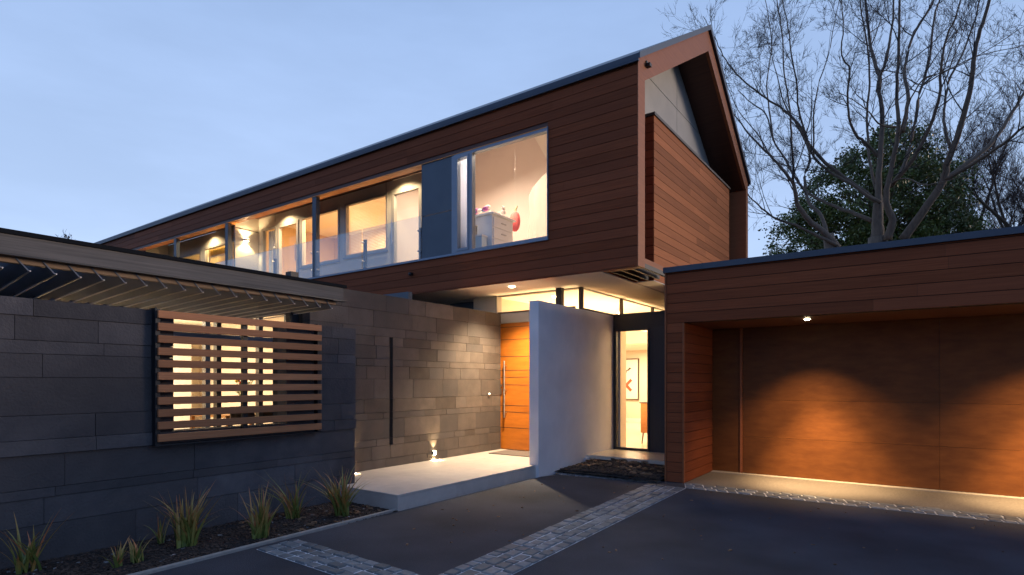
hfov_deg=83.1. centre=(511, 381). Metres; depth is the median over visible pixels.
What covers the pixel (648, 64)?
barge bracket
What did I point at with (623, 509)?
cobble path
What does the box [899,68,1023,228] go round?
bare tree
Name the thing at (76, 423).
garden stone wall
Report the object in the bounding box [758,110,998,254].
evergreen tree
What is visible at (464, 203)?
curtain
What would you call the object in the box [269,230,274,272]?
curtain
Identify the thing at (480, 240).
storage box
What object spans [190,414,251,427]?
dining table
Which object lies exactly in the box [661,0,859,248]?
bare tree
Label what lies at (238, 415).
dining chair
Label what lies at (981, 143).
bare tree
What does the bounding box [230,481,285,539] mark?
flax plant
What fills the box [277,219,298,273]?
balcony door
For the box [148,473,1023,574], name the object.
driveway
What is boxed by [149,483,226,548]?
flax plant
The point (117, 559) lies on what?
flax plant
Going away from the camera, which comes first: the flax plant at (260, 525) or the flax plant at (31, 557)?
the flax plant at (31, 557)
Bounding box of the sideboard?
[639,402,646,442]
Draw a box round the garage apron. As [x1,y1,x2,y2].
[686,472,1023,516]
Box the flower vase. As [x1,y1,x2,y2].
[235,380,254,405]
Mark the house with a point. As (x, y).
(622, 182)
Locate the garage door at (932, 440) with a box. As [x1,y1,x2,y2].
[743,314,1023,496]
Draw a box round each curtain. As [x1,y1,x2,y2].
[210,247,224,264]
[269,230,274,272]
[461,159,466,247]
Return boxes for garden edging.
[127,508,396,574]
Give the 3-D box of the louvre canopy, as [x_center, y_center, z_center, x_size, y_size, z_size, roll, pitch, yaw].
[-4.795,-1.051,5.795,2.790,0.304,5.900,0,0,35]
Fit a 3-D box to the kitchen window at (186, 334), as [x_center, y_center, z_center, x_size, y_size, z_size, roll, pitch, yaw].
[-5.819,0.110,6.660,0.120,2.460,7.195,0,0,35]
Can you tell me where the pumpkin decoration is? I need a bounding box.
[510,206,519,231]
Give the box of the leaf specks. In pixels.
[348,484,1003,565]
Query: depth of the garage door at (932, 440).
8.26 m
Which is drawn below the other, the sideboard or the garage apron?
the garage apron
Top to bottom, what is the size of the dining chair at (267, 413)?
0.910 m
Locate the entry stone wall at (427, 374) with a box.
[299,289,500,471]
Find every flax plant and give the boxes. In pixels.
[0,510,69,573]
[93,536,132,567]
[126,535,156,562]
[144,512,172,543]
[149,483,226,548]
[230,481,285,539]
[257,469,312,518]
[297,462,370,516]
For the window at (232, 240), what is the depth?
16.40 m
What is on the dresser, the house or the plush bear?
the plush bear
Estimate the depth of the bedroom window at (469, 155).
10.27 m
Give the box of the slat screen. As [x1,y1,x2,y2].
[151,307,321,446]
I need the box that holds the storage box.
[475,234,486,247]
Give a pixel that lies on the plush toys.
(487, 208)
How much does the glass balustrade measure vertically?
0.827 m
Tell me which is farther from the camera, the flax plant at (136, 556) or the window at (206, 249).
the window at (206, 249)
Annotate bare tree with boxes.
[657,0,1023,243]
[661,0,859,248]
[851,88,1023,232]
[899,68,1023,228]
[976,138,1023,222]
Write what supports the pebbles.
on the driveway
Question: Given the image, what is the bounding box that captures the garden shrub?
[56,229,71,238]
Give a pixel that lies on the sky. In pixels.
(117, 116)
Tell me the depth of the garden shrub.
16.58 m
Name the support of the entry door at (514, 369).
in the house
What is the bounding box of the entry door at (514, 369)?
[499,322,528,450]
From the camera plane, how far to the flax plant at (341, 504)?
6.42 m
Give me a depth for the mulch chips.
5.19 m
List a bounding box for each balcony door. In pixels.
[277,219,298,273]
[391,183,421,263]
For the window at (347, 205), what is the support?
in the house
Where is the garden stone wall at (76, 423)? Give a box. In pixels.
[0,296,355,568]
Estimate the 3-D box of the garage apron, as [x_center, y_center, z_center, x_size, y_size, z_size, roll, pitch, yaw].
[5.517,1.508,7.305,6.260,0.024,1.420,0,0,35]
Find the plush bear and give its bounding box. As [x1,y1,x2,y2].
[498,206,505,215]
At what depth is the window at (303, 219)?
14.34 m
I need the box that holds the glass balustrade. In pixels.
[217,216,421,277]
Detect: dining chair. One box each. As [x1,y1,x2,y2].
[230,406,254,425]
[263,405,272,415]
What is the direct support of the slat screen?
attached to the garden stone wall at (76, 423)
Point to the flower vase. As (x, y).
(238, 392)
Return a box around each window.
[173,331,272,341]
[180,252,200,260]
[204,243,224,261]
[232,240,233,265]
[261,225,276,271]
[301,207,339,267]
[345,193,387,257]
[454,128,546,252]
[615,328,648,450]
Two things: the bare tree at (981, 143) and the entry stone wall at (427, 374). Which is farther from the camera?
the bare tree at (981, 143)
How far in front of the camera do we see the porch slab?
8.00 m
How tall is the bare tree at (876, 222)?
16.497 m
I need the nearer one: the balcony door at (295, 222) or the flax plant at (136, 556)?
the flax plant at (136, 556)
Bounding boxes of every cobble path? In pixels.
[258,539,418,574]
[439,484,684,574]
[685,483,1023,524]
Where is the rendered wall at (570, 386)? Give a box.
[529,300,612,477]
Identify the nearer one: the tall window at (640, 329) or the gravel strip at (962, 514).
the gravel strip at (962, 514)
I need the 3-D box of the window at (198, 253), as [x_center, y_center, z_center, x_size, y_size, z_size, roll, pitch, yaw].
[-10.041,-3.100,17.944,1.650,1.640,0.080,0,0,35]
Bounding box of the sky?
[0,0,1023,257]
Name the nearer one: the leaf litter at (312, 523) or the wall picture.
the leaf litter at (312, 523)
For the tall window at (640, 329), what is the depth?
11.14 m
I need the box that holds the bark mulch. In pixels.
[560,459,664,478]
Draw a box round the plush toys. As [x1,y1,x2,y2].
[475,205,490,214]
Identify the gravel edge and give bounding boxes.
[554,472,660,482]
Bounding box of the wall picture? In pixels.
[626,358,638,399]
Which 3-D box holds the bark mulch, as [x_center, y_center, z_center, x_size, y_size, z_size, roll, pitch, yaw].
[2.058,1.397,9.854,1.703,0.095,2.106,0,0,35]
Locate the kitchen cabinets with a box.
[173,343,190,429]
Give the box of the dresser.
[475,211,515,245]
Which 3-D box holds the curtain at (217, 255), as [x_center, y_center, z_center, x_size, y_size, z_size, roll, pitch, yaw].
[-8.513,-3.130,17.031,1.400,1.660,0.060,0,0,35]
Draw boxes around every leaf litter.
[239,505,381,536]
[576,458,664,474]
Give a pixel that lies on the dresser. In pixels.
(495, 228)
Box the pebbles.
[684,483,1021,523]
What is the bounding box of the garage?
[663,225,1023,499]
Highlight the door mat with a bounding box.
[489,450,528,456]
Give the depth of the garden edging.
5.23 m
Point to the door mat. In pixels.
(515, 453)
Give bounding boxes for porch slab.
[340,449,535,511]
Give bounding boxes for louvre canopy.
[0,227,346,319]
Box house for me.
[10,24,750,464]
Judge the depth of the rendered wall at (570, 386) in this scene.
9.79 m
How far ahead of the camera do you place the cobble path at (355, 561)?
4.81 m
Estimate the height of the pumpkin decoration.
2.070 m
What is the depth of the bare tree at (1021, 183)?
18.22 m
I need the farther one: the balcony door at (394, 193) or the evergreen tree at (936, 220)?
the evergreen tree at (936, 220)
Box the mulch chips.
[0,502,397,574]
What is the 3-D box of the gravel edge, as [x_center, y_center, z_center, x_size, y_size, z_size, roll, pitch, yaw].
[1.454,1.516,8.999,1.687,0.076,0.459,0,0,35]
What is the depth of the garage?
8.14 m
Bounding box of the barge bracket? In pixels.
[646,60,651,68]

